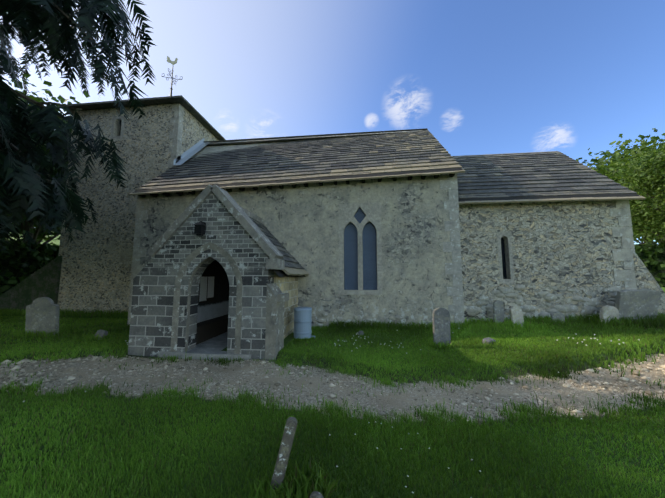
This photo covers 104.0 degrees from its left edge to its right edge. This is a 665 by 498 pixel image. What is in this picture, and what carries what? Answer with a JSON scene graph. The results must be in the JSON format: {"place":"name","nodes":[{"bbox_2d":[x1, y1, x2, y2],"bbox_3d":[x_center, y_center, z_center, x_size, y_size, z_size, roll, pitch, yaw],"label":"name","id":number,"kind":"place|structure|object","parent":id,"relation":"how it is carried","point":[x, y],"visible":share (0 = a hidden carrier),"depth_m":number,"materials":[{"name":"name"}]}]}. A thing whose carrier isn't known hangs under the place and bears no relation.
{"place":"outdoors","nodes":[
{"label":"outdoors","id":0,"kind":"place"},
{"bbox_2d":[0,53,70,235],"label":"yew tree","id":1,"kind":"object","parent":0,"point":[5,68],"depth_m":9.34,"materials":[{"name":"green plant"}]},
{"bbox_2d":[0,0,156,256],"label":"yew tree","id":2,"kind":"object","parent":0,"point":[24,187],"depth_m":4.28,"materials":[{"name":"green plant"}]},
{"bbox_2d":[128,192,273,358],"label":"porch front wall","id":3,"kind":"structure","parent":0,"point":[154,279],"depth_m":5.59,"materials":[{"name":"grey stone"}]},
{"bbox_2d":[193,221,205,235],"bbox_3d":[-2.810,-0.434,5.548,0.200,0.310,0.260,-1,-6,6],"label":"porch lantern","id":4,"kind":"object","parent":3,"relation":"attached to","point":[200,228],"visible":1,"depth_m":5.45,"materials":[{"name":"black metal"}]},
{"bbox_2d":[170,242,242,353],"bbox_3d":[-2.642,1.067,5.558,1.530,2.426,0.142,-1,-6,6],"label":"arch moulding","id":5,"kind":"object","parent":3,"relation":"attached to","point":[187,262],"visible":0.58,"depth_m":5.54,"materials":[{"name":"grey stone"}]},
{"bbox_2d":[147,184,284,269],"bbox_3d":[-2.581,-0.471,5.860,2.951,1.866,0.540,-1,-6,6],"label":"gable coping","id":6,"kind":"object","parent":3,"relation":"on","point":[255,232],"visible":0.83,"depth_m":5.69,"materials":[{"name":"grey stone"}]},
{"bbox_2d":[197,263,228,322],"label":"porch wall","id":7,"kind":"structure","parent":0,"point":[218,306],"depth_m":7.60,"materials":[{"name":"white paint"}]},
{"bbox_2d":[198,274,214,303],"bbox_3d":[-3.413,1.070,7.047,0.030,0.760,0.720,-1,-6,6],"label":"notice board frame","id":8,"kind":"object","parent":7,"relation":"attached to","point":[211,299],"visible":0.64,"depth_m":7.06,"materials":[{"name":"wood"}]},
{"bbox_2d":[199,277,213,301],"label":"notice papers","id":9,"kind":"object","parent":8,"relation":"attached to","point":[204,293],"visible":0.93,"depth_m":7.00,"materials":[{"name":"white paper"}]},
{"bbox_2d":[239,205,262,223],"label":"porch ridge","id":10,"kind":"structure","parent":0,"point":[253,216],"depth_m":7.56,"materials":[{"name":"grey stone"}]},
{"bbox_2d":[203,128,428,145],"bbox_3d":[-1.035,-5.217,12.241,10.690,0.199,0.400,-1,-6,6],"label":"roof ridge","id":11,"kind":"structure","parent":0,"point":[265,140],"depth_m":12.21,"materials":[{"name":"grey stone"}]},
{"bbox_2d":[0,231,664,497],"bbox_3d":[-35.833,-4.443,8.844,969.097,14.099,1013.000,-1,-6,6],"label":"ground","id":12,"kind":"structure","parent":0,"point":[405,400],"depth_m":3.71,"materials":[{"name":"green plant"}]},
{"bbox_2d":[0,241,58,294],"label":"hedge","id":13,"kind":"object","parent":12,"relation":"on","point":[42,257],"depth_m":15.54,"materials":[{"name":"green plant"}]},
{"bbox_2d":[0,255,62,310],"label":"ruined wall","id":14,"kind":"structure","parent":12,"relation":"on","point":[43,281],"depth_m":10.87,"materials":[{"name":"stone"}]},
{"bbox_2d":[25,297,59,335],"bbox_3d":[-7.953,2.003,7.123,0.840,1.360,0.100,0,-2,0],"label":"headstone","id":15,"kind":"object","parent":12,"relation":"on","point":[42,313],"visible":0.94,"depth_m":7.08,"materials":[{"name":"grey stone"}]},
{"bbox_2d":[12,326,73,339],"bbox_3d":[-7.945,2.280,7.159,1.228,0.249,1.151,-1,-6,6],"label":"grass tuft","id":16,"kind":"object","parent":12,"relation":"on","point":[22,334],"visible":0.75,"depth_m":6.88,"materials":[{"name":"green plant"}]},
{"bbox_2d":[1,60,89,251],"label":"tree","id":17,"kind":"object","parent":12,"relation":"on","point":[62,101],"depth_m":16.55,"materials":[{"name":"green plant"}]},
{"bbox_2d":[0,307,128,318],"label":"grass","id":18,"kind":"structure","parent":12,"relation":"on","point":[62,313],"depth_m":10.12,"materials":[{"name":"green plant"}]},
{"bbox_2d":[83,331,112,341],"bbox_3d":[-5.981,2.232,6.597,0.643,0.206,0.642,-1,-6,6],"label":"grass tuft","id":19,"kind":"object","parent":12,"relation":"on","point":[89,338],"visible":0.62,"depth_m":6.51,"materials":[{"name":"green plant"}]},
{"bbox_2d":[94,329,107,339],"bbox_3d":[-5.967,2.298,6.615,0.360,0.470,0.090,4,-29,27],"label":"rock","id":20,"kind":"object","parent":12,"relation":"on","point":[101,333],"visible":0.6,"depth_m":6.62,"materials":[{"name":"grey stone"}]},
{"bbox_2d":[57,103,217,314],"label":"tower walls","id":21,"kind":"structure","parent":12,"relation":"on","point":[96,267],"depth_m":10.97,"materials":[{"name":"grey stone"}]},
{"bbox_2d":[59,95,225,139],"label":"tower roof","id":22,"kind":"structure","parent":21,"relation":"on","point":[192,110],"depth_m":11.31,"materials":[{"name":"grey stone"}]},
{"bbox_2d":[161,67,182,95],"bbox_3d":[-8.805,-9.171,14.240,0.774,1.950,0.774,-4,-7,33],"label":"weather vane stand","id":23,"kind":"object","parent":22,"relation":"on","point":[171,80],"visible":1,"depth_m":14.20,"materials":[{"name":"grey metal"}]},
{"bbox_2d":[167,56,177,64],"bbox_3d":[-8.853,-10.366,14.349,0.580,0.510,0.024,1,-6,-14],"label":"weathercock","id":24,"kind":"object","parent":23,"relation":"on","point":[171,62],"visible":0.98,"depth_m":14.32,"materials":[{"name":"gold metal"}]},
{"bbox_2d":[168,105,183,167],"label":"tower quoins","id":25,"kind":"object","parent":21,"relation":"attached to","point":[176,132],"visible":0.52,"depth_m":11.01,"materials":[{"name":"grey stone"}]},
{"bbox_2d":[158,332,250,359],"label":"porch floor","id":26,"kind":"structure","parent":12,"relation":"on","point":[213,347],"depth_m":5.42,"materials":[{"name":"grey stone"}]},
{"bbox_2d":[196,314,227,344],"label":"porch benches","id":27,"kind":"object","parent":26,"relation":"on","point":[210,328],"visible":0.21,"depth_m":6.72,"materials":[{"name":"brown wood"}]},
{"bbox_2d":[212,260,305,276],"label":"porch roof deck","id":28,"kind":"structure","parent":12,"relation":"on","point":[280,273],"depth_m":6.04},
{"bbox_2d":[250,217,308,275],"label":"porch roof","id":29,"kind":"structure","parent":28,"relation":"attached to","point":[293,266],"depth_m":7.39,"materials":[{"name":"grey stone"}]},
{"bbox_2d":[265,283,288,359],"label":"porch buttress","id":30,"kind":"structure","parent":12,"relation":"on","point":[276,298],"depth_m":5.34,"materials":[{"name":"grey stone"}]},
{"bbox_2d":[269,417,296,494],"bbox_3d":[-0.409,1.718,1.943,0.085,0.900,0.060,14,-3,0],"label":"leaning gravestone","id":31,"kind":"object","parent":12,"relation":"on","point":[284,451],"visible":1,"depth_m":1.93,"materials":[{"name":"grey stone"}]},
{"bbox_2d":[274,271,297,338],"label":"porch wall","id":32,"kind":"structure","parent":12,"relation":"on","point":[289,285],"depth_m":7.04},
{"bbox_2d":[248,455,337,497],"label":"grass tuft","id":33,"kind":"object","parent":12,"relation":"on","point":[296,480],"visible":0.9,"depth_m":1.93,"materials":[{"name":"green plant"}]},
{"bbox_2d":[128,138,462,327],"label":"nave walls","id":34,"kind":"structure","parent":12,"relation":"on","point":[405,217],"depth_m":7.99,"materials":[{"name":"grey stone"}]},
{"bbox_2d":[127,195,148,323],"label":"corner quoins","id":35,"kind":"object","parent":34,"relation":"attached to","point":[139,251],"visible":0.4,"depth_m":8.78,"materials":[{"name":"grey stone"}]},
{"bbox_2d":[173,139,209,164],"bbox_3d":[-6.279,-4.464,11.745,0.328,2.259,1.950,-1,-6,6],"label":"lead flashing","id":36,"kind":"object","parent":34,"relation":"attached to","point":[192,151],"visible":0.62,"depth_m":11.64,"materials":[{"name":"grey metal"}]},
{"bbox_2d":[138,173,454,197],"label":"rafter ends","id":37,"kind":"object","parent":34,"relation":"attached to","point":[293,186],"depth_m":8.31,"materials":[{"name":"brown wood"}]},
{"bbox_2d":[128,129,464,195],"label":"nave roof","id":38,"kind":"structure","parent":34,"relation":"on","point":[381,153],"depth_m":9.56,"materials":[{"name":"grey stone"}]},
{"bbox_2d":[132,166,462,192],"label":"roof eaves","id":39,"kind":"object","parent":38,"relation":"attached to","point":[318,178],"depth_m":8.20,"materials":[{"name":"brown wood"}]},
{"bbox_2d":[344,208,376,289],"bbox_3d":[0.865,-0.042,8.129,1.200,2.750,0.001,-1,-6,6],"label":"window","id":40,"kind":"structure","parent":34,"relation":"in","point":[351,258],"depth_m":8.10,"materials":[{"name":"glass"}]},
{"bbox_2d":[341,290,379,294],"bbox_3d":[0.849,1.317,7.843,1.160,0.130,0.085,-1,-6,6],"label":"window sill","id":41,"kind":"structure","parent":34,"relation":"attached to","point":[356,292],"depth_m":7.81,"materials":[{"name":"grey stone"}]},
{"bbox_2d":[316,308,433,328],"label":"wall base stones","id":42,"kind":"object","parent":34,"relation":"attached to","point":[339,319],"visible":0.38,"depth_m":7.76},
{"bbox_2d":[440,173,463,324],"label":"corner quoins","id":43,"kind":"object","parent":34,"relation":"attached to","point":[455,291],"visible":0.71,"depth_m":7.67,"materials":[{"name":"grey stone"}]},
{"bbox_2d":[293,307,314,338],"bbox_3d":[-0.756,1.959,6.720,0.501,0.885,0.471,4,-7,-35],"label":"water butt","id":44,"kind":"object","parent":12,"relation":"on","point":[302,321],"visible":0.94,"depth_m":6.53,"materials":[{"name":"blue plastic"}]},
{"bbox_2d":[309,491,323,497],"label":"stone","id":45,"kind":"object","parent":12,"relation":"on","point":[315,494],"visible":1,"depth_m":1.69,"materials":[{"name":"grey stone"}]},
{"bbox_2d":[23,328,639,497],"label":"daisies","id":46,"kind":"object","parent":12,"relation":"on","point":[420,349],"visible":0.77,"depth_m":5.20,"materials":[{"name":"white plant"}]},
{"bbox_2d":[0,394,664,497],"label":"grass","id":47,"kind":"structure","parent":12,"relation":"on","point":[403,442],"depth_m":2.30,"materials":[{"name":"green plant"}]},
{"bbox_2d":[0,316,664,397],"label":"grass","id":48,"kind":"structure","parent":12,"relation":"on","point":[544,331],"depth_m":5.79,"materials":[{"name":"green plant"}]},
{"bbox_2d":[0,354,664,421],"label":"path pebbles","id":49,"kind":"object","parent":12,"relation":"on","point":[63,380],"visible":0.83,"depth_m":4.14,"materials":[{"name":"grey gravel"}]},
{"bbox_2d":[426,338,455,350],"bbox_3d":[2.406,2.080,5.747,0.657,0.215,0.614,-1,-6,6],"label":"grass tuft","id":50,"kind":"object","parent":12,"relation":"on","point":[431,343],"visible":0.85,"depth_m":5.58,"materials":[{"name":"green plant"}]},
{"bbox_2d":[433,307,450,346],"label":"headstone","id":51,"kind":"structure","parent":12,"relation":"on","point":[441,325],"depth_m":5.73,"materials":[{"name":"grey stone"}]},
{"bbox_2d":[482,337,495,343],"bbox_3d":[3.553,2.119,5.894,0.280,0.180,0.160,10,2,-28],"label":"fallen stone","id":52,"kind":"object","parent":12,"relation":"on","point":[488,341],"visible":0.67,"depth_m":5.85,"materials":[{"name":"grey stone"}]},
{"bbox_2d":[329,310,664,331],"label":"grass","id":53,"kind":"structure","parent":12,"relation":"on","point":[384,325],"depth_m":7.43,"materials":[{"name":"green plant"}]},
{"bbox_2d":[493,300,503,322],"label":"gravestone","id":54,"kind":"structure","parent":12,"relation":"on","point":[498,309],"depth_m":7.34,"materials":[{"name":"grey stone"}]},
{"bbox_2d":[489,321,513,328],"bbox_3d":[4.706,2.102,7.234,0.708,0.273,0.632,-1,-6,6],"label":"grass tuft","id":55,"kind":"object","parent":12,"relation":"on","point":[502,323],"visible":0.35,"depth_m":7.12,"materials":[{"name":"green plant"}]},
{"bbox_2d":[509,306,523,326],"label":"gravestone","id":56,"kind":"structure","parent":12,"relation":"on","point":[516,313],"depth_m":7.03,"materials":[{"name":"grey stone"}]},
{"bbox_2d":[504,320,534,331],"bbox_3d":[5.027,2.040,6.990,0.702,0.314,0.718,-3,-7,28],"label":"grass tuft","id":57,"kind":"object","parent":12,"relation":"on","point":[527,326],"visible":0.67,"depth_m":6.81,"materials":[{"name":"green plant"}]},
{"bbox_2d":[459,200,633,320],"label":"chancel walls","id":58,"kind":"structure","parent":12,"relation":"on","point":[568,244],"depth_m":7.74,"materials":[{"name":"grey stone"}]},
{"bbox_2d":[501,238,506,278],"bbox_3d":[5.244,0.276,8.038,0.450,1.500,0.001,-1,-6,6],"label":"narrow window","id":59,"kind":"structure","parent":58,"relation":"in","point":[503,258],"depth_m":8.03,"materials":[{"name":"black glass"}]},
{"bbox_2d":[465,282,621,322],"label":"wall base stones","id":60,"kind":"object","parent":58,"relation":"attached to","point":[589,305],"visible":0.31,"depth_m":7.57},
{"bbox_2d":[452,152,645,204],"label":"roof","id":61,"kind":"structure","parent":58,"relation":"on","point":[527,174],"depth_m":8.69,"materials":[{"name":"grey tile"}]},
{"bbox_2d":[458,191,639,201],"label":"roof eaves","id":62,"kind":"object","parent":61,"relation":"on","point":[547,197],"depth_m":7.74,"materials":[{"name":"grey"}]},
{"bbox_2d":[610,200,636,289],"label":"corner quoins","id":63,"kind":"object","parent":58,"relation":"attached to","point":[624,232],"visible":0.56,"depth_m":7.50,"materials":[{"name":"grey stone"}]},
{"bbox_2d":[538,316,568,325],"bbox_3d":[6.154,2.014,7.249,0.688,0.314,0.696,4,-7,-35],"label":"grass tuft","id":64,"kind":"object","parent":12,"relation":"on","point":[557,322],"visible":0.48,"depth_m":7.07,"materials":[{"name":"green plant"}]},
{"bbox_2d":[551,312,564,322],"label":"gravestone","id":65,"kind":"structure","parent":12,"relation":"on","point":[556,315],"depth_m":7.13,"materials":[{"name":"grey stone"}]},
{"bbox_2d":[600,305,618,322],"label":"gravestone","id":66,"kind":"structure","parent":12,"relation":"on","point":[606,311],"depth_m":6.96,"materials":[{"name":"grey stone"}]},
{"bbox_2d":[590,314,635,326],"bbox_3d":[7.450,1.916,6.982,0.842,0.320,0.898,-1,-6,6],"label":"grass tuft","id":67,"kind":"object","parent":12,"relation":"on","point":[617,321],"visible":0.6,"depth_m":6.76,"materials":[{"name":"green plant"}]},
{"bbox_2d":[575,128,664,248],"bbox_3d":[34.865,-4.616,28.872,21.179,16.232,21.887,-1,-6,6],"label":"tree","id":68,"kind":"object","parent":12,"relation":"on","point":[622,154],"depth_m":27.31,"materials":[{"name":"green plant"}]},
{"bbox_2d":[614,289,661,320],"bbox_3d":[8.197,1.679,7.029,1.000,1.200,0.120,0,10,4],"label":"tomb","id":69,"kind":"object","parent":12,"relation":"on","point":[635,302],"visible":0.69,"depth_m":6.93,"materials":[{"name":"grey stone"}]},
{"bbox_2d":[617,313,664,327],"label":"grass tuft","id":70,"kind":"object","parent":12,"relation":"on","point":[659,321],"visible":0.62,"depth_m":6.55,"materials":[{"name":"green plant"}]},
{"bbox_2d":[633,253,664,315],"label":"buttress","id":71,"kind":"structure","parent":12,"relation":"on","point":[645,279],"depth_m":7.35,"materials":[{"name":"grey stone"}]},
{"bbox_2d":[634,242,664,286],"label":"hedge","id":72,"kind":"object","parent":12,"relation":"on","point":[658,248],"depth_m":19.14,"materials":[{"name":"green plant"}]},
{"bbox_2d":[638,147,664,177],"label":"tree foliage","id":73,"kind":"object","parent":12,"relation":"on","point":[639,164],"visible":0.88,"depth_m":16.88,"materials":[{"name":"green plant"}]},
{"bbox_2d":[0,344,664,481],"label":"grass","id":74,"kind":"structure","parent":0,"point":[90,396],"depth_m":3.21,"materials":[{"name":"green plant"}]},
{"bbox_2d":[0,313,664,345],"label":"grass","id":75,"kind":"structure","parent":0,"point":[81,330],"depth_m":8.06,"materials":[{"name":"green plant"}]},
{"bbox_2d":[0,0,664,243],"label":"sky","id":76,"kind":"structure","parent":0,"point":[568,77],"materials":[{"name":"blue"}]},
{"bbox_2d":[453,151,560,157],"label":"roof ridge","id":77,"kind":"structure","parent":0,"point":[509,154],"depth_m":10.60,"materials":[{"name":"grey stone"}]}
]}

